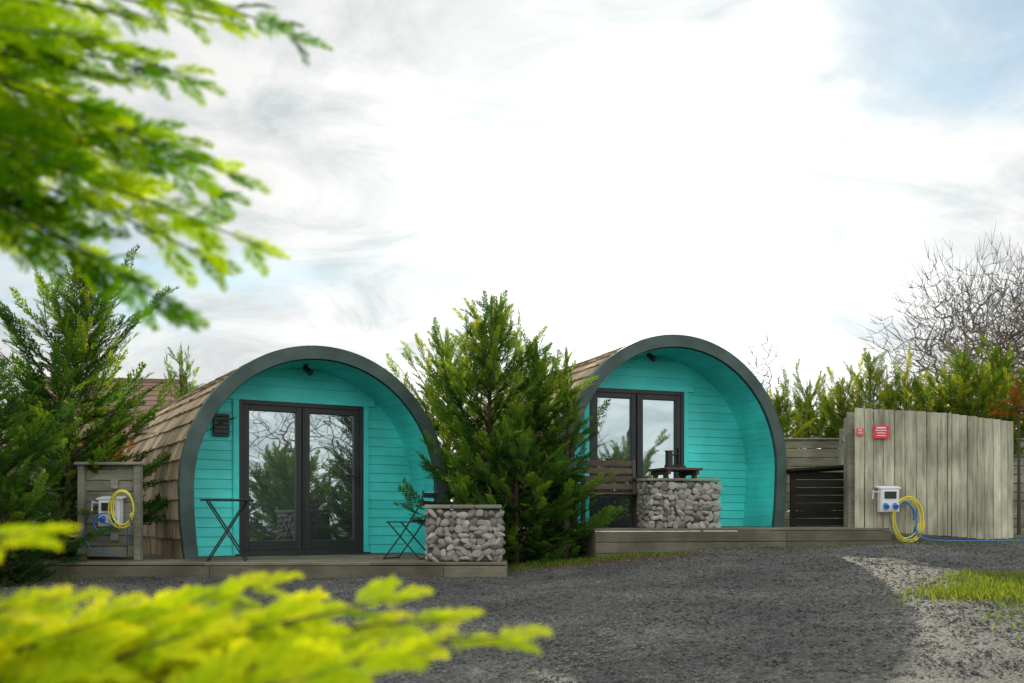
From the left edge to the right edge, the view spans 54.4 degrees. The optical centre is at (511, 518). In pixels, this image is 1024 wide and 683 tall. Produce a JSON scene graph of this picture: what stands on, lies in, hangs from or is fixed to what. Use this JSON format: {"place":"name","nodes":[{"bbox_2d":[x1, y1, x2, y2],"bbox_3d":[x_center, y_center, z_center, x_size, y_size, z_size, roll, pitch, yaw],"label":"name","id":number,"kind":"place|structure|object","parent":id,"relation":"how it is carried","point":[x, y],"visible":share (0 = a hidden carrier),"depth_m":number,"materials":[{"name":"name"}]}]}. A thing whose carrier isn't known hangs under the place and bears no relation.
{"place":"outdoors","nodes":[
{"label":"outdoors","id":0,"kind":"place"},
{"bbox_2d":[0,531,1023,682],"bbox_3d":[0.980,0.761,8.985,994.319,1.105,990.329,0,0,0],"label":"ground","id":1,"kind":"structure","parent":0,"point":[828,675],"depth_m":6.70,"materials":[{"name":"grey gravel"}]},
{"bbox_2d":[0,472,65,586],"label":"cypress tree","id":2,"kind":"object","parent":1,"relation":"on","point":[4,485],"visible":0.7,"depth_m":9.49,"materials":[{"name":"green plant"}]},
{"bbox_2d":[0,375,81,518],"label":"cypress tree","id":3,"kind":"object","parent":1,"relation":"on","point":[26,425],"visible":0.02,"depth_m":17.32,"materials":[{"name":"green plant"}]},
{"bbox_2d":[0,449,108,557],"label":"boundary fence","id":4,"kind":"object","parent":1,"relation":"on","point":[41,469],"depth_m":12.54,"materials":[{"name":"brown wood"}]},
{"bbox_2d":[0,347,114,583],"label":"cypress tree","id":5,"kind":"object","parent":1,"relation":"on","point":[10,419],"visible":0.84,"depth_m":9.80,"materials":[{"name":"green plant"}]},
{"bbox_2d":[54,419,127,540],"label":"cypress tree","id":6,"kind":"object","parent":1,"relation":"on","point":[103,447],"visible":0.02,"depth_m":15.40,"materials":[{"name":"green plant"}]},
{"bbox_2d":[62,434,137,491],"bbox_3d":[-5.769,-0.420,14.167,1.525,1.809,1.594,0,0,0],"label":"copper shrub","id":7,"kind":"object","parent":1,"relation":"on","point":[128,445],"visible":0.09,"depth_m":14.22,"materials":[{"name":"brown plant"}]},
{"bbox_2d":[0,244,234,565],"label":"cypress tree","id":8,"kind":"object","parent":1,"relation":"on","point":[77,346],"visible":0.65,"depth_m":11.20,"materials":[{"name":"green plant"}]},
{"bbox_2d":[0,0,333,333],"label":"cypress tree","id":9,"kind":"object","parent":1,"relation":"on","point":[49,132],"visible":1,"depth_m":1.29,"materials":[{"name":"green plant"}]},
{"bbox_2d":[157,345,204,407],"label":"cypress tree","id":10,"kind":"object","parent":1,"relation":"on","point":[183,380],"visible":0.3,"depth_m":18.44,"materials":[{"name":"green plant"}]},
{"bbox_2d":[0,552,507,578],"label":"wooden deck","id":11,"kind":"structure","parent":1,"relation":"on","point":[333,565],"depth_m":10.20,"materials":[{"name":"brown wood"}]},
{"bbox_2d":[74,462,145,559],"bbox_3d":[-4.378,-0.083,10.850,0.729,1.065,0.160,0,0,0],"label":"service post","id":12,"kind":"object","parent":11,"relation":"on","point":[84,486],"visible":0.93,"depth_m":10.87,"materials":[{"name":"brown wood"}]},
{"bbox_2d":[91,496,126,525],"bbox_3d":[-4.373,-0.085,10.751,0.342,0.327,0.238,0,0,0],"label":"electric hookup box","id":13,"kind":"object","parent":12,"relation":"attached to","point":[102,502],"visible":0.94,"depth_m":10.69,"materials":[{"name":"white plastic"}]},
{"bbox_2d":[82,512,129,555],"bbox_3d":[-4.377,0.165,10.701,0.527,0.465,0.113,0,0,0],"label":"blue hose","id":14,"kind":"object","parent":13,"relation":"attached to","point":[103,532],"visible":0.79,"depth_m":10.74,"materials":[{"name":"plastic"}]},
{"bbox_2d":[108,490,134,528],"bbox_3d":[-4.168,-0.102,10.607,0.293,0.420,0.064,0,0,0],"label":"yellow hose","id":15,"kind":"object","parent":13,"relation":"attached to","point":[111,501],"visible":1,"depth_m":10.60,"materials":[{"name":"yellow rubber"}]},
{"bbox_2d":[200,499,253,560],"bbox_3d":[-3.075,0.122,10.750,0.569,0.665,0.568,0,0,-11],"label":"bistro table","id":16,"kind":"object","parent":11,"relation":"on","point":[227,529],"visible":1,"depth_m":10.62,"materials":[{"name":"black metal"}]},
{"bbox_2d":[383,490,437,559],"bbox_3d":[-1.136,0.072,11.141,0.506,0.768,0.379,0,0,20],"label":"folding chair","id":17,"kind":"object","parent":11,"relation":"on","point":[428,495],"visible":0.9,"depth_m":11.02,"materials":[{"name":"black metal"}]},
{"bbox_2d":[428,510,498,560],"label":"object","id":18,"kind":"object","parent":11,"relation":"on","point":[461,544],"visible":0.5,"depth_m":10.44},
{"bbox_2d":[424,505,501,508],"bbox_3d":[-0.512,-0.127,10.620,0.808,0.040,0.450,0,0,0],"label":"coping","id":19,"kind":"object","parent":18,"relation":"on","point":[462,506],"visible":0.98,"depth_m":10.39,"materials":[{"name":"grey stone"}]},
{"bbox_2d":[424,508,505,561],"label":"stones","id":20,"kind":"object","parent":18,"relation":"on","point":[495,525],"visible":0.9,"depth_m":10.41,"materials":[{"name":"grey stone"}]},
{"bbox_2d":[0,522,552,682],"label":"golden cypress shrub","id":21,"kind":"object","parent":1,"relation":"on","point":[103,644],"visible":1,"depth_m":0.94,"materials":[{"name":"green plant"}]},
{"bbox_2d":[114,345,446,558],"bbox_3d":[-3.488,-0.809,13.999,3.305,2.531,4.940,0,0,-30],"label":"glamping pod","id":22,"kind":"object","parent":1,"relation":"on","point":[308,450],"visible":0.91,"depth_m":12.44,"materials":[{"name":"teal paint"}]},
{"bbox_2d":[384,317,523,509],"bbox_3d":[-0.895,-1.163,13.998,2.564,3.396,3.131,0,0,0],"label":"cypress tree","id":23,"kind":"object","parent":1,"relation":"on","point":[440,349],"visible":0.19,"depth_m":14.07,"materials":[{"name":"green plant"}]},
{"bbox_2d":[392,289,602,562],"bbox_3d":[-0.144,-1.058,12.025,2.414,3.372,2.914,0,0,-41],"label":"cypress tree","id":24,"kind":"object","parent":1,"relation":"on","point":[486,376],"visible":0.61,"depth_m":11.67,"materials":[{"name":"green plant"}]},
{"bbox_2d":[457,415,584,566],"bbox_3d":[0.029,-0.230,11.395,1.652,1.939,1.664,0,0,0],"label":"cypress tree","id":25,"kind":"object","parent":1,"relation":"on","point":[499,484],"visible":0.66,"depth_m":11.20,"materials":[{"name":"green plant"}]},
{"bbox_2d":[20,537,1023,582],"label":"grass verge","id":26,"kind":"object","parent":1,"relation":"on","point":[559,563],"depth_m":11.14,"materials":[{"name":"green plant"}]},
{"bbox_2d":[57,551,1011,677],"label":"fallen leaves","id":27,"kind":"object","parent":1,"relation":"on","point":[659,663],"visible":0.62,"depth_m":9.98,"materials":[{"name":"brown plant"}]},
{"bbox_2d":[449,325,629,561],"bbox_3d":[0.295,-0.838,11.711,2.077,2.891,1.892,0,0,24],"label":"cypress tree","id":28,"kind":"object","parent":1,"relation":"on","point":[544,388],"visible":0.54,"depth_m":11.56,"materials":[{"name":"green plant"}]},
{"bbox_2d":[519,347,609,559],"bbox_3d":[0.676,-0.751,11.742,1.028,2.645,0.969,0,0,-25],"label":"cypress tree","id":29,"kind":"object","parent":1,"relation":"on","point":[566,524],"visible":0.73,"depth_m":11.68,"materials":[{"name":"green plant"}]},
{"bbox_2d":[540,526,890,557],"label":"wooden deck","id":30,"kind":"structure","parent":1,"relation":"on","point":[652,540],"depth_m":11.78,"materials":[{"name":"brown wood"}]},
{"bbox_2d":[574,460,651,527],"bbox_3d":[1.218,-0.320,12.457,0.900,0.864,0.635,0,0,-13],"label":"garden bench","id":31,"kind":"object","parent":30,"relation":"on","point":[632,478],"visible":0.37,"depth_m":12.72,"materials":[{"name":"brown wood"}]},
{"bbox_2d":[451,335,786,526],"bbox_3d":[1.345,-1.149,15.301,3.305,2.531,4.940,0,0,-20],"label":"glamping pod","id":32,"kind":"object","parent":30,"relation":"on","point":[696,402],"visible":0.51,"depth_m":13.65,"materials":[{"name":"teal paint"}]},
{"bbox_2d":[636,450,702,490],"bbox_3d":[2.091,-0.376,12.800,0.560,0.999,1.200,0,0,-18],"label":"picnic table","id":33,"kind":"object","parent":30,"relation":"on","point":[669,468],"visible":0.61,"depth_m":12.73,"materials":[{"name":"brown wood"}]},
{"bbox_2d":[642,482,716,526],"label":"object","id":34,"kind":"object","parent":30,"relation":"on","point":[683,510],"visible":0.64,"depth_m":11.90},
{"bbox_2d":[636,478,720,481],"bbox_3d":[2.018,-0.471,12.094,0.920,0.036,0.442,0,0,-10],"label":"coping","id":35,"kind":"object","parent":34,"relation":"on","point":[678,479],"visible":1,"depth_m":11.90,"materials":[{"name":"grey stone"}]},
{"bbox_2d":[636,481,722,527],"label":"stones","id":36,"kind":"object","parent":34,"relation":"on","point":[706,491],"visible":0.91,"depth_m":11.89,"materials":[{"name":"grey stone"}]},
{"bbox_2d":[742,328,791,409],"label":"bare sapling","id":37,"kind":"object","parent":1,"relation":"on","point":[768,376],"visible":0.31,"depth_m":19.92,"materials":[{"name":"brown plant"}]},
{"bbox_2d":[772,388,817,437],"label":"bare sapling","id":38,"kind":"object","parent":1,"relation":"on","point":[795,409],"visible":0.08,"depth_m":22.02,"materials":[{"name":"plant"}]},
{"bbox_2d":[768,369,832,519],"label":"cypress tree","id":39,"kind":"object","parent":1,"relation":"on","point":[781,408],"visible":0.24,"depth_m":17.71,"materials":[{"name":"green plant"}]},
{"bbox_2d":[785,359,852,519],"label":"cypress tree","id":40,"kind":"object","parent":1,"relation":"on","point":[808,400],"visible":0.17,"depth_m":18.90,"materials":[{"name":"green plant"}]},
{"bbox_2d":[787,463,864,530],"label":"dark log store","id":41,"kind":"structure","parent":1,"relation":"on","point":[816,498],"depth_m":13.53,"materials":[{"name":"brown wood"}]},
{"bbox_2d":[787,357,885,510],"bbox_3d":[6.123,-1.268,17.843,2.587,3.208,2.288,0,0,27],"label":"cypress tree","id":42,"kind":"object","parent":1,"relation":"on","point":[839,395],"visible":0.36,"depth_m":17.80,"materials":[{"name":"green plant"}]},
{"bbox_2d":[839,418,845,526],"bbox_3d":[4.794,-0.636,14.307,0.118,1.594,2.347,0,0,17],"label":"timber fence","id":43,"kind":"object","parent":1,"relation":"on","point":[842,446],"visible":0.2,"depth_m":13.31,"materials":[{"name":"grey wood"}]},
{"bbox_2d":[810,347,901,457],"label":"cypress tree","id":44,"kind":"object","parent":1,"relation":"on","point":[869,384],"visible":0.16,"depth_m":18.34,"materials":[{"name":"green plant"}]},
{"bbox_2d":[790,344,978,483],"bbox_3d":[6.668,-1.343,17.538,3.558,3.509,2.568,0,0,0],"label":"cypress tree","id":45,"kind":"object","parent":1,"relation":"on","point":[904,399],"visible":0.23,"depth_m":17.31,"materials":[{"name":"green plant"}]},
{"bbox_2d":[784,438,1023,533],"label":"boundary fence","id":46,"kind":"object","parent":1,"relation":"on","point":[811,442],"depth_m":15.70,"materials":[{"name":"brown wood"}]},
{"bbox_2d":[846,408,1012,539],"bbox_3d":[5.583,-0.562,13.133,2.312,1.764,0.344,0,0,-6],"label":"timber fence","id":47,"kind":"object","parent":1,"relation":"on","point":[977,503],"visible":0.86,"depth_m":12.99,"materials":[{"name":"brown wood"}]},
{"bbox_2d":[857,428,863,435],"bbox_3d":[4.531,-1.131,12.954,0.090,0.095,0.008,0,0,0],"label":"red sign","id":48,"kind":"object","parent":47,"relation":"attached to","point":[860,431],"visible":1,"depth_m":12.95,"materials":[{"name":"paint"}]},
{"bbox_2d":[873,425,888,437],"bbox_3d":[4.803,-1.131,12.954,0.200,0.170,0.008,0,0,0],"label":"red sign","id":49,"kind":"object","parent":47,"relation":"attached to","point":[880,431],"visible":1,"depth_m":12.95,"materials":[{"name":"paint"}]},
{"bbox_2d":[872,486,900,511],"bbox_3d":[4.821,-0.258,12.850,0.360,0.343,0.239,0,0,0],"label":"electric hookup box","id":50,"kind":"object","parent":47,"relation":"attached to","point":[887,498],"visible":1,"depth_m":12.79,"materials":[{"name":"white plastic"}]},
{"bbox_2d":[891,496,924,542],"bbox_3d":[5.102,0.015,12.820,0.424,0.616,0.070,0,0,0],"label":"yellow hose","id":51,"kind":"object","parent":50,"relation":"attached to","point":[915,501],"visible":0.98,"depth_m":12.82,"materials":[{"name":"yellow rubber"}]},
{"bbox_2d":[850,566,1023,640],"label":"grass lawn","id":52,"kind":"structure","parent":1,"relation":"on","point":[1013,586],"depth_m":7.36,"materials":[{"name":"green plant"}]},
{"bbox_2d":[851,220,1023,425],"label":"bare tree","id":53,"kind":"object","parent":1,"relation":"on","point":[980,329],"visible":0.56,"depth_m":30.70,"materials":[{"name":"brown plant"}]},
{"bbox_2d":[898,359,979,492],"bbox_3d":[7.731,-1.225,17.890,3.465,3.252,2.404,0,0,-41],"label":"cypress tree","id":54,"kind":"object","parent":1,"relation":"on","point":[937,406],"visible":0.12,"depth_m":17.64,"materials":[{"name":"green plant"}]},
{"bbox_2d":[885,342,1023,518],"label":"cypress tree","id":55,"kind":"object","parent":1,"relation":"on","point":[961,383],"visible":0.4,"depth_m":16.70,"materials":[{"name":"green plant"}]},
{"bbox_2d":[890,502,1023,541],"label":"blue hose","id":56,"kind":"object","parent":1,"relation":"on","point":[914,517],"visible":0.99,"depth_m":12.76,"materials":[{"name":"plastic"}]},
{"bbox_2d":[894,334,1023,518],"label":"cypress tree","id":57,"kind":"object","parent":1,"relation":"on","point":[1004,363],"visible":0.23,"depth_m":17.24,"materials":[{"name":"green plant"}]},
{"bbox_2d":[934,241,1023,410],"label":"bare tree","id":58,"kind":"object","parent":1,"relation":"on","point":[1013,300],"visible":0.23,"depth_m":32.74,"materials":[{"name":"brown plant"}]},
{"bbox_2d":[972,366,1023,509],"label":"cypress tree","id":59,"kind":"object","parent":1,"relation":"on","point":[1020,391],"visible":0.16,"depth_m":16.99,"materials":[{"name":"green plant"}]},
{"bbox_2d":[987,377,1023,534],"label":"copper shrub","id":60,"kind":"object","parent":1,"relation":"on","point":[1015,397],"visible":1,"depth_m":14.99,"materials":[{"name":"brown plant"}]},
{"bbox_2d":[1013,416,1023,518],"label":"cypress tree","id":61,"kind":"object","parent":1,"relation":"on","point":[1014,439],"visible":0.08,"depth_m":15.82,"materials":[{"name":"green plant"}]},
{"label":"walls","id":62,"kind":"object","parent":1,"relation":"on","visible":0},
{"bbox_2d":[3,377,188,456],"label":"roof","id":63,"kind":"structure","parent":62,"relation":"on","point":[148,383],"depth_m":28.41,"materials":[{"name":"wood"}]},
{"bbox_2d":[0,0,1023,510],"label":"sky","id":64,"kind":"structure","parent":0,"point":[721,173],"materials":[{"name":"white"}]}
]}

